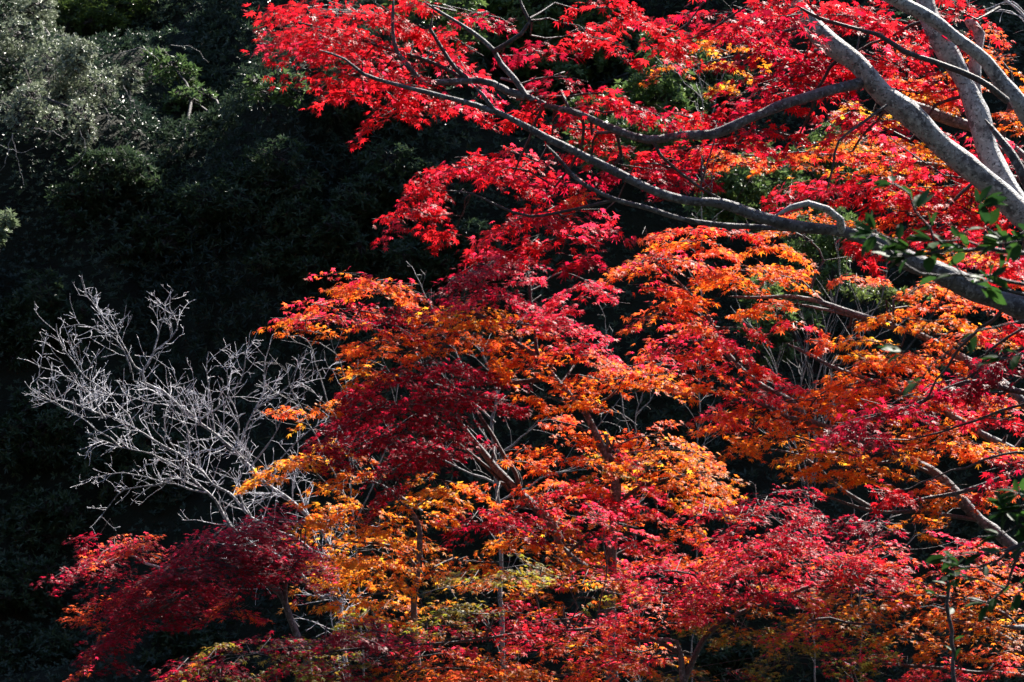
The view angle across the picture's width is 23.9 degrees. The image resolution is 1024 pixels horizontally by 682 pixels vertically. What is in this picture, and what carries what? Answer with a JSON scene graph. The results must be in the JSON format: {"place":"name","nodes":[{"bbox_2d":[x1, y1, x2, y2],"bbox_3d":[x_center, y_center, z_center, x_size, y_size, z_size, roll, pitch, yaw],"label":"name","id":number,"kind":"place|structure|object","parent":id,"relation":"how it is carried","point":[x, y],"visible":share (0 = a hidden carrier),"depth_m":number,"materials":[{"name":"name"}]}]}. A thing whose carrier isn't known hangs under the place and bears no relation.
{"place":"outdoors","nodes":[
{"label":"outdoors","id":0,"kind":"place"},
{"bbox_2d":[0,0,1023,681],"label":"ground","id":1,"kind":"structure","parent":0,"point":[138,510],"depth_m":31.28,"materials":[{"name":"red plant"}]},
{"bbox_2d":[0,207,20,247],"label":"evergreen bush","id":2,"kind":"object","parent":1,"relation":"on","point":[6,220],"visible":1,"depth_m":30.44,"materials":[{"name":"green plant"}]},
{"bbox_2d":[0,549,63,616],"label":"evergreen shrub","id":3,"kind":"object","parent":1,"relation":"on","point":[22,578],"visible":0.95,"depth_m":30.18,"materials":[{"name":"green plant"}]},
{"bbox_2d":[0,383,81,477],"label":"evergreen shrub","id":4,"kind":"object","parent":1,"relation":"on","point":[24,439],"visible":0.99,"depth_m":31.12,"materials":[{"name":"green plant"}]},
{"bbox_2d":[0,620,87,672],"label":"evergreen shrub","id":5,"kind":"object","parent":1,"relation":"on","point":[42,633],"visible":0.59,"depth_m":29.85,"materials":[{"name":"green plant"}]},
{"bbox_2d":[0,481,88,554],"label":"evergreen shrub","id":6,"kind":"object","parent":1,"relation":"on","point":[31,517],"visible":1,"depth_m":30.65,"materials":[{"name":"green plant"}]},
{"bbox_2d":[0,266,91,371],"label":"evergreen shrub","id":7,"kind":"object","parent":1,"relation":"on","point":[32,323],"visible":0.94,"depth_m":31.77,"materials":[{"name":"green plant"}]},
{"bbox_2d":[39,0,157,38],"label":"bush","id":8,"kind":"object","parent":1,"relation":"on","point":[96,15],"visible":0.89,"depth_m":38.53,"materials":[{"name":"green plant"}]},
{"bbox_2d":[0,0,207,183],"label":"vine covered tree","id":9,"kind":"object","parent":1,"relation":"on","point":[74,61],"visible":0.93,"depth_m":33.56,"materials":[{"name":"green plant"}]},
{"bbox_2d":[43,143,171,231],"bbox_3d":[-5.477,-2.087,32.957,1.761,1.250,1.160,0,0,0],"label":"evergreen shrub","id":10,"kind":"object","parent":1,"relation":"on","point":[65,196],"visible":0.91,"depth_m":32.78,"materials":[{"name":"green plant"}]},
{"bbox_2d":[68,412,190,497],"bbox_3d":[-4.884,1.470,30.956,1.617,1.169,1.093,0,0,0],"label":"evergreen shrub","id":11,"kind":"object","parent":1,"relation":"on","point":[119,461],"visible":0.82,"depth_m":30.75,"materials":[{"name":"green plant"}]},
{"bbox_2d":[138,45,220,140],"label":"evergreen bush","id":12,"kind":"object","parent":1,"relation":"on","point":[189,99],"visible":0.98,"depth_m":35.53,"materials":[{"name":"green plant"}]},
{"bbox_2d":[30,503,340,681],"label":"maple tree","id":13,"kind":"object","parent":1,"relation":"on","point":[244,559],"visible":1,"depth_m":16.40,"materials":[{"name":"brown plant"}]},
{"bbox_2d":[134,591,238,676],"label":"evergreen shrub","id":14,"kind":"object","parent":1,"relation":"on","point":[180,644],"visible":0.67,"depth_m":29.72,"materials":[{"name":"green plant"}]},
{"bbox_2d":[17,276,377,681],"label":"bare tree","id":15,"kind":"object","parent":1,"relation":"on","point":[244,460],"visible":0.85,"depth_m":21.49,"materials":[{"name":"grey plant"}]},
{"bbox_2d":[172,134,326,233],"bbox_3d":[-3.489,-2.081,32.237,2.082,1.341,1.312,0,0,0],"label":"evergreen shrub","id":16,"kind":"object","parent":1,"relation":"on","point":[244,183],"visible":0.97,"depth_m":32.02,"materials":[{"name":"green plant"}]},
{"bbox_2d":[244,67,311,121],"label":"evergreen bush","id":17,"kind":"object","parent":1,"relation":"on","point":[288,95],"visible":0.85,"depth_m":32.47,"materials":[{"name":"green plant"}]},
{"bbox_2d":[241,195,393,289],"bbox_3d":[-2.549,-1.267,31.799,2.058,1.323,1.054,0,0,0],"label":"evergreen shrub","id":18,"kind":"object","parent":1,"relation":"on","point":[315,237],"visible":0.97,"depth_m":31.65,"materials":[{"name":"green plant"}]},
{"bbox_2d":[256,327,410,681],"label":"bare shrub","id":19,"kind":"object","parent":1,"relation":"on","point":[353,377],"visible":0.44,"depth_m":22.80,"materials":[{"name":"grey wood"}]},
{"bbox_2d":[307,51,442,133],"bbox_3d":[-1.828,-3.377,32.951,1.906,1.187,1.182,0,0,0],"label":"evergreen shrub","id":20,"kind":"object","parent":1,"relation":"on","point":[357,108],"visible":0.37,"depth_m":32.67,"materials":[{"name":"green plant"}]},
{"bbox_2d":[328,137,453,228],"bbox_3d":[-1.600,-2.084,32.075,1.696,1.247,1.077,0,0,-9],"label":"evergreen shrub","id":21,"kind":"object","parent":1,"relation":"on","point":[358,201],"visible":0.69,"depth_m":31.86,"materials":[{"name":"green plant"}]},
{"bbox_2d":[380,217,508,286],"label":"evergreen shrub","id":22,"kind":"object","parent":1,"relation":"on","point":[446,256],"visible":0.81,"depth_m":31.39,"materials":[{"name":"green plant"}]},
{"bbox_2d":[340,261,586,681],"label":"bare tree","id":23,"kind":"object","parent":1,"relation":"on","point":[491,418],"visible":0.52,"depth_m":22.49,"materials":[{"name":"grey wood"}]},
{"bbox_2d":[233,247,747,681],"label":"maple tree","id":24,"kind":"object","parent":1,"relation":"on","point":[570,560],"visible":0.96,"depth_m":18.90,"materials":[{"name":"brown plant"}]},
{"bbox_2d":[0,0,1023,681],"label":"undergrowth","id":25,"kind":"object","parent":1,"relation":"on","point":[220,116],"visible":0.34,"depth_m":31.55,"materials":[{"name":"green plant"}]},
{"bbox_2d":[373,0,710,176],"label":"evergreen tree","id":26,"kind":"object","parent":1,"relation":"on","point":[671,93],"visible":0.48,"depth_m":33.70,"materials":[{"name":"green plant"}]},
{"bbox_2d":[151,484,1003,681],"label":"maple tree","id":27,"kind":"object","parent":1,"relation":"on","point":[335,641],"visible":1,"depth_m":14.98,"materials":[{"name":"brown plant"}]},
{"bbox_2d":[570,293,663,681],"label":"bare shrub","id":28,"kind":"object","parent":1,"relation":"on","point":[624,416],"visible":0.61,"depth_m":22.80,"materials":[{"name":"grey wood"}]},
{"bbox_2d":[242,0,1023,517],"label":"maple tree","id":29,"kind":"object","parent":1,"relation":"on","point":[946,44],"visible":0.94,"depth_m":13.07,"materials":[{"name":"red plant"}]},
{"bbox_2d":[646,1,747,681],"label":"bare shrub","id":30,"kind":"object","parent":1,"relation":"on","point":[701,96],"visible":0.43,"depth_m":24.00,"materials":[{"name":"grey wood"}]},
{"bbox_2d":[662,49,755,129],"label":"evergreen shrub","id":31,"kind":"object","parent":1,"relation":"on","point":[710,79],"visible":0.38,"depth_m":33.07,"materials":[{"name":"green plant"}]},
{"bbox_2d":[687,634,773,681],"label":"evergreen shrub","id":32,"kind":"object","parent":1,"relation":"on","point":[726,655],"visible":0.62,"depth_m":28.60,"materials":[{"name":"green plant"}]},
{"bbox_2d":[682,122,863,266],"bbox_3d":[3.397,-1.899,31.112,1.682,1.875,2.692,0,0,34],"label":"evergreen bush","id":33,"kind":"object","parent":1,"relation":"on","point":[735,180],"visible":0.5,"depth_m":30.85,"materials":[{"name":"green plant"}]},
{"bbox_2d":[731,204,866,377],"bbox_3d":[3.639,-0.604,29.638,1.372,2.245,3.442,0,0,25],"label":"evergreen bush","id":34,"kind":"object","parent":1,"relation":"on","point":[826,243],"visible":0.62,"depth_m":29.25,"materials":[{"name":"green plant"}]},
{"bbox_2d":[597,225,1023,559],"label":"maple tree","id":35,"kind":"object","parent":1,"relation":"on","point":[913,460],"visible":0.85,"depth_m":17.47,"materials":[{"name":"brown plant"}]},
{"bbox_2d":[613,546,1023,681],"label":"maple tree","id":36,"kind":"object","parent":1,"relation":"on","point":[921,598],"visible":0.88,"depth_m":16.14,"materials":[{"name":"brown plant"}]},
{"bbox_2d":[730,232,923,681],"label":"bare shrub","id":37,"kind":"object","parent":1,"relation":"on","point":[805,360],"visible":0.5,"depth_m":22.50,"materials":[{"name":"grey wood"}]},
{"bbox_2d":[639,22,1023,290],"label":"maple tree","id":38,"kind":"object","parent":1,"relation":"on","point":[951,119],"visible":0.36,"depth_m":19.47,"materials":[{"name":"brown plant"}]},
{"bbox_2d":[750,481,956,681],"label":"bare shrub","id":39,"kind":"object","parent":1,"relation":"on","point":[890,517],"visible":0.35,"depth_m":20.49,"materials":[{"name":"grey wood"}]},
{"bbox_2d":[833,279,934,377],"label":"evergreen bush","id":40,"kind":"object","parent":1,"relation":"on","point":[863,294],"visible":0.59,"depth_m":28.88,"materials":[{"name":"green plant"}]},
{"bbox_2d":[849,160,1023,396],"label":"camellia","id":41,"kind":"object","parent":1,"relation":"on","point":[899,246],"visible":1,"depth_m":6.99,"materials":[{"name":"green plant"}]},
{"bbox_2d":[919,580,963,681],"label":"sapling","id":42,"kind":"object","parent":1,"relation":"on","point":[951,647],"visible":0.87,"depth_m":9.00,"materials":[{"name":"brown plant"}]},
{"bbox_2d":[925,478,1023,622],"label":"camellia","id":43,"kind":"object","parent":1,"relation":"on","point":[950,560],"visible":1,"depth_m":7.81,"materials":[{"name":"green plant"}]},
{"bbox_2d":[966,0,1023,33],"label":"bare tree","id":44,"kind":"object","parent":1,"relation":"on","point":[1016,8],"visible":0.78,"depth_m":22.00,"materials":[{"name":"grey plant"}]}
]}

